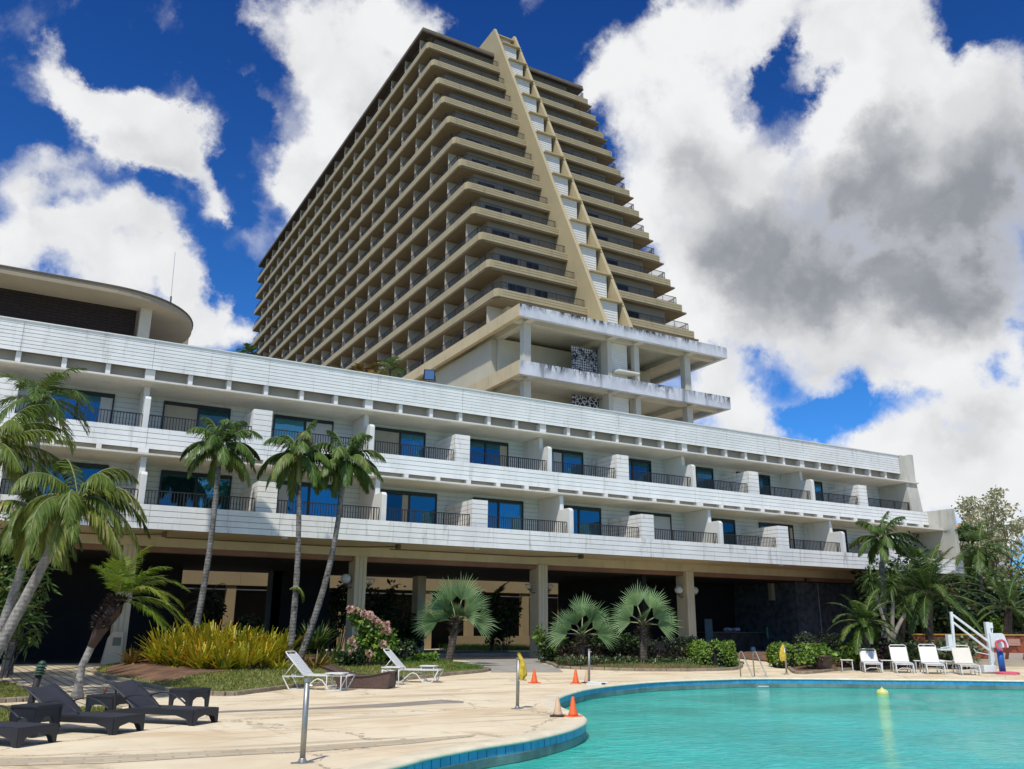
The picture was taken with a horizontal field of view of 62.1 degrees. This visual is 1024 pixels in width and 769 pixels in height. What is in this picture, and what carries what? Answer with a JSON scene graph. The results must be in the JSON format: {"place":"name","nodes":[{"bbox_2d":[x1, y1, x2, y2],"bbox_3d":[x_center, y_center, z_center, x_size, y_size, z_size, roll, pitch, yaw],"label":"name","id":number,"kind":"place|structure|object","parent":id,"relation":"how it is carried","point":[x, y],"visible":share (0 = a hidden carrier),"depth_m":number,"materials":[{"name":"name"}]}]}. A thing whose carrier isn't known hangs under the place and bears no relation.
{"place":"outdoors","nodes":[
{"label":"outdoors","id":0,"kind":"place"},
{"bbox_2d":[0,665,168,706],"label":"paver walk","id":1,"kind":"structure","parent":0,"point":[63,677],"depth_m":25.50,"materials":[{"name":"stone"}]},
{"bbox_2d":[326,648,529,653],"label":"courtyard floor","id":2,"kind":"structure","parent":0,"point":[528,650],"depth_m":55.86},
{"bbox_2d":[181,590,227,634],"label":"courtyard shrub","id":3,"kind":"object","parent":2,"relation":"on","point":[210,617],"visible":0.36,"depth_m":47.91,"materials":[{"name":"green plant"}]},
{"bbox_2d":[437,643,529,650],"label":"courtyard grass","id":4,"kind":"structure","parent":0,"point":[511,647],"depth_m":55.88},
{"bbox_2d":[251,27,730,422],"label":"hotel tower","id":5,"kind":"structure","parent":0,"point":[465,215],"depth_m":82.14,"materials":[{"name":"beige paint"}]},
{"bbox_2d":[0,656,998,682],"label":"terrace","id":6,"kind":"structure","parent":0,"point":[500,676],"depth_m":32.35,"materials":[{"name":"concrete"}]},
{"bbox_2d":[0,510,71,677],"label":"bushy palm","id":7,"kind":"object","parent":6,"relation":"on","point":[24,620],"visible":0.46,"depth_m":26.17,"materials":[{"name":"green plant"}]},
{"bbox_2d":[0,404,75,501],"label":"windblown palm","id":8,"kind":"object","parent":6,"relation":"on","point":[10,459],"visible":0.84,"depth_m":24.16,"materials":[{"name":"green plant"}]},
{"bbox_2d":[0,366,94,674],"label":"windblown palm","id":9,"kind":"object","parent":6,"relation":"on","point":[56,412],"visible":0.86,"depth_m":28.73,"materials":[{"name":"green plant"}]},
{"bbox_2d":[100,631,123,663],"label":"pier","id":10,"kind":"structure","parent":6,"relation":"on","point":[114,642],"depth_m":32.35,"materials":[{"name":"beige concrete"}]},
{"bbox_2d":[95,654,484,690],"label":"grass lawn","id":11,"kind":"structure","parent":6,"relation":"on","point":[254,673],"depth_m":25.66,"materials":[{"name":"plant"}]},
{"bbox_2d":[148,635,198,666],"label":"croton shrub","id":12,"kind":"object","parent":11,"relation":"on","point":[174,661],"visible":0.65,"depth_m":27.86,"materials":[{"name":"yellow plant"}]},
{"bbox_2d":[173,636,230,667],"bbox_3d":[-10.046,8.724,27.645,2.054,1.048,2.005,9,-18,-28],"label":"croton shrub","id":13,"kind":"object","parent":11,"relation":"on","point":[195,659],"visible":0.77,"depth_m":27.30,"materials":[{"name":"yellow plant"}]},
{"bbox_2d":[106,655,315,680],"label":"bare soil","id":14,"kind":"structure","parent":11,"relation":"on","point":[147,670],"depth_m":26.81,"materials":[{"name":"soil"}]},
{"bbox_2d":[180,417,262,630],"bbox_3d":[-11.042,5.692,31.582,3.075,9.240,2.958,9,-18,-28],"label":"slim palm","id":15,"kind":"object","parent":11,"relation":"on","point":[211,444],"visible":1,"depth_m":31.89,"materials":[{"name":"green plant"}]},
{"bbox_2d":[199,638,246,669],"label":"croton shrub","id":16,"kind":"object","parent":11,"relation":"on","point":[223,661],"visible":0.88,"depth_m":27.08,"materials":[{"name":"yellow plant"}]},
{"bbox_2d":[220,638,271,668],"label":"croton shrub","id":17,"kind":"object","parent":11,"relation":"on","point":[249,655],"visible":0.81,"depth_m":27.47,"materials":[{"name":"yellow plant"}]},
{"bbox_2d":[256,420,342,663],"bbox_3d":[-7.915,5.685,31.142,3.020,9.098,3.018,-11,-19,33],"label":"slim palm","id":18,"kind":"object","parent":11,"relation":"on","point":[296,460],"visible":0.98,"depth_m":31.37,"materials":[{"name":"green plant"}]},
{"bbox_2d":[297,618,342,648],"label":"bed plant","id":19,"kind":"object","parent":11,"relation":"on","point":[319,639],"visible":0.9,"depth_m":30.86,"materials":[{"name":"green plant"}]},
{"bbox_2d":[298,430,385,659],"bbox_3d":[-6.356,5.957,31.491,3.035,8.910,3.114,9,-18,-28],"label":"slim palm","id":20,"kind":"object","parent":11,"relation":"on","point":[349,462],"visible":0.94,"depth_m":31.70,"materials":[{"name":"green plant"}]},
{"bbox_2d":[335,648,367,666],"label":"bed shrub","id":21,"kind":"object","parent":11,"relation":"on","point":[353,658],"visible":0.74,"depth_m":29.62,"materials":[{"name":"green plant"}]},
{"bbox_2d":[343,605,399,664],"bbox_3d":[-5.078,9.161,30.693,2.078,2.310,1.265,0,-16,2],"label":"blossom shrub","id":22,"kind":"object","parent":11,"relation":"on","point":[374,638],"visible":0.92,"depth_m":30.46,"materials":[{"name":"green plant"}]},
{"bbox_2d":[411,573,499,660],"bbox_3d":[-2.244,9.517,34.436,3.752,3.877,1.726,0,-16,2],"label":"fan palm","id":23,"kind":"object","parent":11,"relation":"on","point":[439,606],"visible":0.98,"depth_m":34.42,"materials":[{"name":"green plant"}]},
{"bbox_2d":[328,581,347,653],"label":"courtyard shrub","id":24,"kind":"object","parent":6,"relation":"on","point":[339,605],"visible":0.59,"depth_m":47.26,"materials":[{"name":"green plant"}]},
{"bbox_2d":[176,570,557,649],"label":"courtyard wing","id":25,"kind":"structure","parent":6,"relation":"on","point":[244,593],"depth_m":58.86,"materials":[{"name":"paint"}]},
{"bbox_2d":[364,578,409,633],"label":"courtyard shrub","id":26,"kind":"object","parent":6,"relation":"on","point":[386,616],"visible":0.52,"depth_m":47.31,"materials":[{"name":"green plant"}]},
{"bbox_2d":[392,613,426,650],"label":"courtyard shrub","id":27,"kind":"object","parent":6,"relation":"on","point":[405,631],"visible":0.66,"depth_m":47.51,"materials":[{"name":"green plant"}]},
{"bbox_2d":[381,648,443,682],"bbox_3d":[-3.166,8.950,27.129,1.889,1.013,0.660,-2,-16,9],"label":"strap lounger","id":28,"kind":"object","parent":6,"relation":"on","point":[392,656],"visible":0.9,"depth_m":27.05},
{"bbox_2d":[473,582,513,650],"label":"courtyard palm","id":29,"kind":"object","parent":6,"relation":"on","point":[493,602],"visible":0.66,"depth_m":50.14,"materials":[{"name":"green plant"}]},
{"bbox_2d":[0,316,990,664],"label":"guest wing","id":30,"kind":"structure","parent":6,"relation":"on","point":[742,530],"depth_m":41.90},
{"bbox_2d":[26,459,108,493],"bbox_3d":[-17.447,4.098,33.243,2.850,2.180,0.120,9,-18,-28],"label":"window","id":31,"kind":"structure","parent":30,"relation":"in","point":[89,469],"depth_m":33.62,"materials":[{"name":"blue glass"}]},
{"bbox_2d":[38,385,114,423],"bbox_3d":[-18.203,1.291,35.393,2.850,2.200,0.120,9,-18,-28],"label":"window","id":32,"kind":"structure","parent":30,"relation":"in","point":[101,400],"depth_m":35.84,"materials":[{"name":"blue glass"}]},
{"bbox_2d":[0,264,192,344],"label":"roof pavilion","id":33,"kind":"structure","parent":30,"relation":"on","point":[32,295],"depth_m":38.58,"materials":[{"name":"beige concrete"}]},
{"bbox_2d":[158,470,231,509],"bbox_3d":[-13.257,4.778,35.536,2.850,2.180,0.120,9,-18,-28],"label":"window","id":34,"kind":"structure","parent":30,"relation":"in","point":[174,481],"depth_m":35.53,"materials":[{"name":"blue glass"}]},
{"bbox_2d":[161,400,230,434],"bbox_3d":[-14.017,1.970,37.684,2.850,2.200,0.120,9,-18,-28],"label":"window","id":35,"kind":"structure","parent":30,"relation":"in","point":[170,408],"depth_m":37.70,"materials":[{"name":"blue glass"}]},
{"bbox_2d":[272,414,333,443],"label":"window","id":36,"kind":"structure","parent":30,"relation":"in","point":[282,422],"depth_m":40.07,"materials":[{"name":"blue glass"}]},
{"bbox_2d":[276,481,339,516],"bbox_3d":[-9.067,5.458,37.829,2.850,2.180,0.120,9,-18,-28],"label":"window","id":37,"kind":"structure","parent":30,"relation":"in","point":[308,494],"depth_m":37.95,"materials":[{"name":"blue glass"}]},
{"bbox_2d":[374,427,425,457],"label":"window","id":38,"kind":"structure","parent":30,"relation":"in","point":[381,434],"depth_m":42.42,"materials":[{"name":"blue glass"}]},
{"bbox_2d":[381,489,436,523],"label":"window","id":39,"kind":"structure","parent":30,"relation":"in","point":[396,499],"depth_m":40.28,"materials":[{"name":"blue glass"}]},
{"bbox_2d":[469,438,507,466],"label":"window","id":40,"kind":"structure","parent":30,"relation":"in","point":[476,445],"depth_m":44.80,"materials":[{"name":"blue glass"}]},
{"bbox_2d":[473,497,523,529],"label":"window","id":41,"kind":"structure","parent":30,"relation":"in","point":[496,507],"depth_m":42.71,"materials":[{"name":"blue glass"}]},
{"bbox_2d":[552,449,583,474],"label":"window","id":42,"kind":"structure","parent":30,"relation":"in","point":[558,455],"depth_m":47.18,"materials":[{"name":"blue glass"}]},
{"bbox_2d":[564,505,601,535],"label":"window","id":43,"kind":"structure","parent":30,"relation":"in","point":[590,515],"depth_m":45.09,"materials":[{"name":"blue glass"}]},
{"bbox_2d":[628,458,651,481],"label":"window","id":44,"kind":"structure","parent":30,"relation":"in","point":[634,464],"depth_m":49.55,"materials":[{"name":"blue glass"}]},
{"bbox_2d":[630,511,671,539],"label":"window","id":45,"kind":"structure","parent":30,"relation":"in","point":[661,521],"depth_m":47.45,"materials":[{"name":"glass"}]},
{"bbox_2d":[697,632,762,652],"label":"bar counter","id":46,"kind":"object","parent":30,"relation":"on","point":[744,640],"visible":0.64,"depth_m":53.51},
{"bbox_2d":[483,596,522,650],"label":"courtyard shrub","id":47,"kind":"object","parent":6,"relation":"on","point":[502,633],"visible":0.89,"depth_m":48.97,"materials":[{"name":"green plant"}]},
{"bbox_2d":[541,660,742,670],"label":"bed kerb","id":48,"kind":"structure","parent":6,"relation":"on","point":[555,665],"depth_m":34.16,"materials":[{"name":"concrete"}]},
{"bbox_2d":[550,657,742,668],"bbox_3d":[6.031,12.258,37.559,9.474,0.394,7.646,-1,-16,3],"label":"fan palm bed","id":49,"kind":"object","parent":6,"relation":"on","point":[649,666],"visible":0.27,"depth_m":35.25,"materials":[{"name":"soil"}]},
{"bbox_2d":[533,634,573,661],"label":"dark shrub","id":50,"kind":"object","parent":49,"relation":"on","point":[548,653],"visible":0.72,"depth_m":36.95,"materials":[{"name":"green plant"}]},
{"bbox_2d":[547,593,622,660],"bbox_3d":[2.985,10.384,36.151,3.430,3.266,1.575,0,-16,0],"label":"fan palm","id":51,"kind":"object","parent":49,"relation":"on","point":[581,610],"visible":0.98,"depth_m":36.04,"materials":[{"name":"green plant"}]},
{"bbox_2d":[571,628,639,659],"bbox_3d":[4.336,11.480,37.131,3.436,1.661,1.992,4,-17,-13],"label":"dark shrub","id":52,"kind":"object","parent":49,"relation":"on","point":[624,644],"visible":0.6,"depth_m":37.03,"materials":[{"name":"green plant"}]},
{"bbox_2d":[557,642,686,659],"bbox_3d":[5.626,12.018,38.475,8.975,0.736,4.007,5,-17,-17],"label":"purple ground cover","id":53,"kind":"object","parent":49,"relation":"on","point":[656,651],"visible":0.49,"depth_m":37.00,"materials":[{"name":"brown plant"}]},
{"bbox_2d":[555,652,699,663],"bbox_3d":[5.959,11.833,36.862,9.922,0.512,2.581,6,-17,-18],"label":"ground cover","id":54,"kind":"object","parent":49,"relation":"on","point":[627,658],"visible":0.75,"depth_m":35.92,"materials":[{"name":"green plant"}]},
{"bbox_2d":[608,581,682,662],"bbox_3d":[5.702,10.209,36.383,3.254,3.756,1.608,0,-16,3],"label":"fan palm","id":55,"kind":"object","parent":49,"relation":"on","point":[625,613],"visible":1,"depth_m":36.35,"materials":[{"name":"green plant"}]},
{"bbox_2d":[553,654,743,668],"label":"ground cover plants","id":56,"kind":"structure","parent":49,"relation":"on","point":[640,662],"depth_m":35.48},
{"bbox_2d":[622,635,697,658],"bbox_3d":[6.701,12.041,38.872,3.728,1.228,1.683,0,-16,1],"label":"dark hedge","id":57,"kind":"object","parent":49,"relation":"on","point":[680,642],"visible":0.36,"depth_m":38.41,"materials":[{"name":"green plant"}]},
{"bbox_2d":[685,638,738,666],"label":"clipped hedge","id":58,"kind":"object","parent":49,"relation":"on","point":[717,652],"visible":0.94,"depth_m":36.38,"materials":[{"name":"green plant"}]},
{"bbox_2d":[737,651,980,670],"bbox_3d":[23.409,14.916,46.636,35.056,0.495,12.308,9,-18,-28],"label":"shrub bed","id":59,"kind":"object","parent":6,"relation":"on","point":[761,655],"visible":0.12,"depth_m":39.54,"materials":[{"name":"soil"}]},
{"bbox_2d":[765,641,831,667],"bbox_3d":[12.736,12.006,37.915,2.648,1.134,1.790,0,-16,-1],"label":"clipped hedge","id":60,"kind":"object","parent":59,"relation":"on","point":[773,651],"visible":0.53,"depth_m":37.45,"materials":[{"name":"green plant"}]},
{"bbox_2d":[794,645,837,668],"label":"garden shrub","id":61,"kind":"object","parent":59,"relation":"on","point":[806,659],"visible":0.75,"depth_m":35.71,"materials":[{"name":"green plant"}]},
{"bbox_2d":[792,631,844,653],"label":"clipped hedge","id":62,"kind":"object","parent":59,"relation":"on","point":[831,640],"visible":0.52,"depth_m":40.39,"materials":[{"name":"green plant"}]},
{"bbox_2d":[835,640,879,669],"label":"garden shrub","id":63,"kind":"object","parent":59,"relation":"on","point":[849,651],"visible":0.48,"depth_m":36.68,"materials":[{"name":"green plant"}]},
{"bbox_2d":[853,562,915,643],"bbox_3d":[16.986,10.229,38.633,2.824,4.467,1.956,-2,-16,6],"label":"dracaena","id":64,"kind":"object","parent":59,"relation":"on","point":[890,584],"visible":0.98,"depth_m":38.70,"materials":[{"name":"green plant"}]},
{"bbox_2d":[849,511,921,638],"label":"slim palm","id":65,"kind":"object","parent":59,"relation":"on","point":[882,544],"visible":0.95,"depth_m":42.21,"materials":[{"name":"green plant"}]},
{"bbox_2d":[849,548,923,629],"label":"garden bush","id":66,"kind":"object","parent":59,"relation":"on","point":[860,599],"visible":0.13,"depth_m":50.43,"materials":[{"name":"green plant"}]},
{"bbox_2d":[863,558,948,642],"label":"date palm","id":67,"kind":"object","parent":59,"relation":"on","point":[902,629],"visible":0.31,"depth_m":42.44,"materials":[{"name":"green plant"}]},
{"bbox_2d":[874,570,964,639],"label":"garden bush","id":68,"kind":"object","parent":59,"relation":"on","point":[941,614],"visible":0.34,"depth_m":47.80,"materials":[{"name":"green plant"}]},
{"bbox_2d":[866,540,1002,666],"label":"date palm","id":69,"kind":"object","parent":59,"relation":"on","point":[926,583],"visible":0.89,"depth_m":40.39,"materials":[{"name":"green plant"}]},
{"bbox_2d":[916,592,993,633],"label":"garden bush","id":70,"kind":"object","parent":59,"relation":"on","point":[969,608],"visible":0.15,"depth_m":49.82,"materials":[{"name":"green plant"}]},
{"bbox_2d":[905,585,1023,644],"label":"tall hedge","id":71,"kind":"object","parent":59,"relation":"on","point":[1017,628],"visible":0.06,"depth_m":55.09,"materials":[{"name":"green plant"}]},
{"bbox_2d":[945,519,1023,601],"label":"coconut palm","id":72,"kind":"object","parent":59,"relation":"on","point":[978,553],"visible":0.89,"depth_m":54.82,"materials":[{"name":"green plant"}]},
{"bbox_2d":[962,569,1023,633],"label":"sago palm","id":73,"kind":"object","parent":59,"relation":"on","point":[1009,600],"visible":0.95,"depth_m":48.26,"materials":[{"name":"green plant"}]},
{"bbox_2d":[826,588,906,666],"bbox_3d":[15.315,10.572,37.074,3.108,3.342,3.145,9,-18,-28],"label":"sago palm","id":74,"kind":"object","parent":6,"relation":"on","point":[865,633],"visible":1,"depth_m":36.77,"materials":[{"name":"green plant"}]},
{"bbox_2d":[934,550,1011,594],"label":"garden bush","id":75,"kind":"object","parent":6,"relation":"on","point":[995,575],"visible":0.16,"depth_m":60.29,"materials":[{"name":"green plant"}]},
{"bbox_2d":[951,485,1023,574],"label":"leafy tree","id":76,"kind":"object","parent":6,"relation":"on","point":[967,515],"visible":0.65,"depth_m":83.89,"materials":[{"name":"green plant"}]},
{"bbox_2d":[959,499,1023,583],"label":"leafy tree","id":77,"kind":"object","parent":6,"relation":"on","point":[1019,527],"visible":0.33,"depth_m":86.79,"materials":[{"name":"green plant"}]},
{"bbox_2d":[453,658,562,671],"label":"path","id":78,"kind":"structure","parent":0,"point":[502,664],"depth_m":35.40,"materials":[{"name":"grey concrete"}]},
{"bbox_2d":[0,666,1023,768],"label":"pool deck","id":79,"kind":"structure","parent":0,"point":[484,711],"depth_m":14.85,"materials":[{"name":"concrete"}]},
{"bbox_2d":[0,705,58,747],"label":"wicker lounger","id":80,"kind":"object","parent":79,"relation":"on","point":[16,734],"visible":1,"depth_m":12.09,"materials":[{"name":"wicker"}]},
{"bbox_2d":[9,702,62,737],"bbox_3d":[-7.416,5.214,13.234,0.520,0.460,0.520,-5,-17,17],"label":"wicker side table","id":81,"kind":"object","parent":79,"relation":"on","point":[38,712],"visible":0.8,"depth_m":13.08,"materials":[{"name":"wicker"}]},
{"bbox_2d":[18,683,144,734],"bbox_3d":[-7.055,5.301,13.943,2.004,0.698,0.732,-5,-17,17],"label":"wicker lounger","id":82,"kind":"object","parent":79,"relation":"on","point":[73,712],"visible":0.77,"depth_m":13.82,"materials":[{"name":"wicker"}]},
{"bbox_2d":[85,693,130,711],"bbox_3d":[-7.617,6.083,16.139,0.620,0.400,0.620,-5,-17,17],"label":"wicker side table","id":83,"kind":"object","parent":79,"relation":"on","point":[107,699],"visible":0.52,"depth_m":15.92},
{"bbox_2d":[103,679,218,725],"bbox_3d":[-6.296,5.678,15.240,2.004,0.698,0.732,-5,-17,17],"label":"wicker lounger","id":84,"kind":"object","parent":79,"relation":"on","point":[137,697],"visible":0.9,"depth_m":15.09,"materials":[{"name":"wicker"}]},
{"bbox_2d":[168,687,210,706],"bbox_3d":[-6.662,6.490,17.572,0.580,0.420,0.580,-7,-18,24],"label":"wicker side table","id":85,"kind":"object","parent":79,"relation":"on","point":[188,695],"visible":0.82,"depth_m":17.41,"materials":[{"name":"wicker"}]},
{"bbox_2d":[0,734,475,765],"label":"paver band","id":86,"kind":"object","parent":79,"relation":"on","point":[80,759],"visible":1,"depth_m":11.24,"materials":[{"name":"stone"}]},
{"bbox_2d":[42,700,463,721],"bbox_3d":[-4.989,6.632,17.294,9.385,0.001,1.132,12,-20,-34],"label":"cement patch","id":87,"kind":"object","parent":79,"relation":"on","point":[400,704],"visible":0.77,"depth_m":18.39,"materials":[{"name":"concrete"}]},
{"bbox_2d":[92,667,490,695],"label":"bed kerb","id":88,"kind":"structure","parent":79,"relation":"on","point":[212,693],"depth_m":24.37,"materials":[{"name":"concrete"}]},
{"bbox_2d":[290,678,313,763],"bbox_3d":[-2.609,4.231,10.732,0.280,1.001,0.166,9,-18,-28],"label":"net post","id":89,"kind":"object","parent":79,"relation":"on","point":[302,758],"visible":1,"depth_m":10.69,"materials":[{"name":"metal"}]},
{"bbox_2d":[282,651,354,689],"bbox_3d":[-5.351,7.932,23.633,1.889,1.013,0.660,-2,-16,9],"label":"strap lounger","id":90,"kind":"object","parent":79,"relation":"on","point":[300,664],"visible":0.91,"depth_m":23.55,"materials":[{"name":"plastic"}]},
{"bbox_2d":[320,664,397,687],"bbox_3d":[-4.385,8.363,24.408,2.080,0.592,0.760,-2,-16,9],"label":"wave lounger","id":91,"kind":"object","parent":79,"relation":"on","point":[384,679],"visible":0.88,"depth_m":24.02,"materials":[{"name":"brown wicker"}]},
{"bbox_2d":[889,644,914,673],"bbox_3d":[15.970,11.252,34.930,0.682,1.094,1.775,-4,-17,15],"label":"sling lounger","id":92,"kind":"object","parent":79,"relation":"on","point":[899,655],"visible":0.98,"depth_m":35.27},
{"bbox_2d":[875,634,929,668],"bbox_3d":[17.395,12.013,38.122,2.572,1.643,2.000,0,-16,1],"label":"garden shrub","id":93,"kind":"object","parent":79,"relation":"on","point":[912,651],"visible":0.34,"depth_m":37.87,"materials":[{"name":"green plant"}]},
{"bbox_2d":[918,644,946,674],"bbox_3d":[16.850,11.031,34.219,0.682,1.131,1.775,-4,-17,15],"label":"sling lounger","id":94,"kind":"object","parent":79,"relation":"on","point":[928,655],"visible":0.99,"depth_m":34.57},
{"bbox_2d":[929,636,980,668],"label":"garden shrub","id":95,"kind":"object","parent":79,"relation":"on","point":[945,655],"visible":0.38,"depth_m":38.26,"materials":[{"name":"green plant"}]},
{"bbox_2d":[951,645,981,675],"bbox_3d":[17.858,10.853,33.543,0.682,1.107,1.775,-4,-17,15],"label":"sling lounger","id":96,"kind":"object","parent":79,"relation":"on","point":[962,656],"visible":0.99,"depth_m":33.90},
{"bbox_2d":[913,634,1023,666],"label":"mosaic wall","id":97,"kind":"structure","parent":79,"relation":"on","point":[1013,652],"depth_m":42.43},
{"bbox_2d":[936,612,1008,673],"bbox_3d":[18.688,10.530,34.766,2.946,2.402,0.600,0,-16,0],"label":"pool lift","id":98,"kind":"object","parent":79,"relation":"on","point":[990,637],"visible":0.89,"depth_m":34.67,"materials":[{"name":"white paint"}]},
{"bbox_2d":[0,0,1023,587],"label":"sky","id":99,"kind":"structure","parent":0,"point":[829,194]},
{"bbox_2d":[486,687,1023,768],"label":"pool water","id":100,"kind":"structure","parent":0,"point":[790,728],"depth_m":17.09,"materials":[{"name":"liquid"}]},
{"label":"pool floor","id":101,"kind":"structure","parent":0,"visible":0},
{"bbox_2d":[406,680,1023,768],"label":"pool wall","id":102,"kind":"structure","parent":101,"relation":"on","point":[502,760],"depth_m":26.95,"materials":[{"name":"tile"}]},
{"bbox_2d":[343,677,1023,768],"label":"pool coping","id":103,"kind":"object","parent":102,"relation":"on","point":[568,725],"visible":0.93,"depth_m":13.96,"materials":[{"name":"concrete"}]},
{"bbox_2d":[399,680,1023,768],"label":"pool tile band","id":104,"kind":"object","parent":102,"relation":"attached to","point":[510,749],"visible":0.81,"depth_m":24.72,"materials":[{"name":"tile"}]},
{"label":"lawn","id":105,"kind":"structure","parent":0,"visible":0},
{"bbox_2d":[0,681,29,697],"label":"lawn grass","id":106,"kind":"structure","parent":105,"relation":"on","point":[9,689],"depth_m":21.17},
{"bbox_2d":[0,487,82,631],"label":"windblown palm","id":107,"kind":"object","parent":105,"relation":"on","point":[7,541],"visible":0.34,"depth_m":23.28,"materials":[{"name":"green plant"}]},
{"bbox_2d":[0,458,150,657],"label":"windblown palm","id":108,"kind":"object","parent":105,"relation":"on","point":[54,518],"visible":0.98,"depth_m":21.42,"materials":[{"name":"green plant"}]},
{"bbox_2d":[70,545,189,698],"bbox_3d":[-9.012,5.666,20.434,2.357,3.625,2.042,9,-18,-28],"label":"date palm","id":109,"kind":"object","parent":105,"relation":"on","point":[107,616],"visible":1,"depth_m":20.45,"materials":[{"name":"green plant"}]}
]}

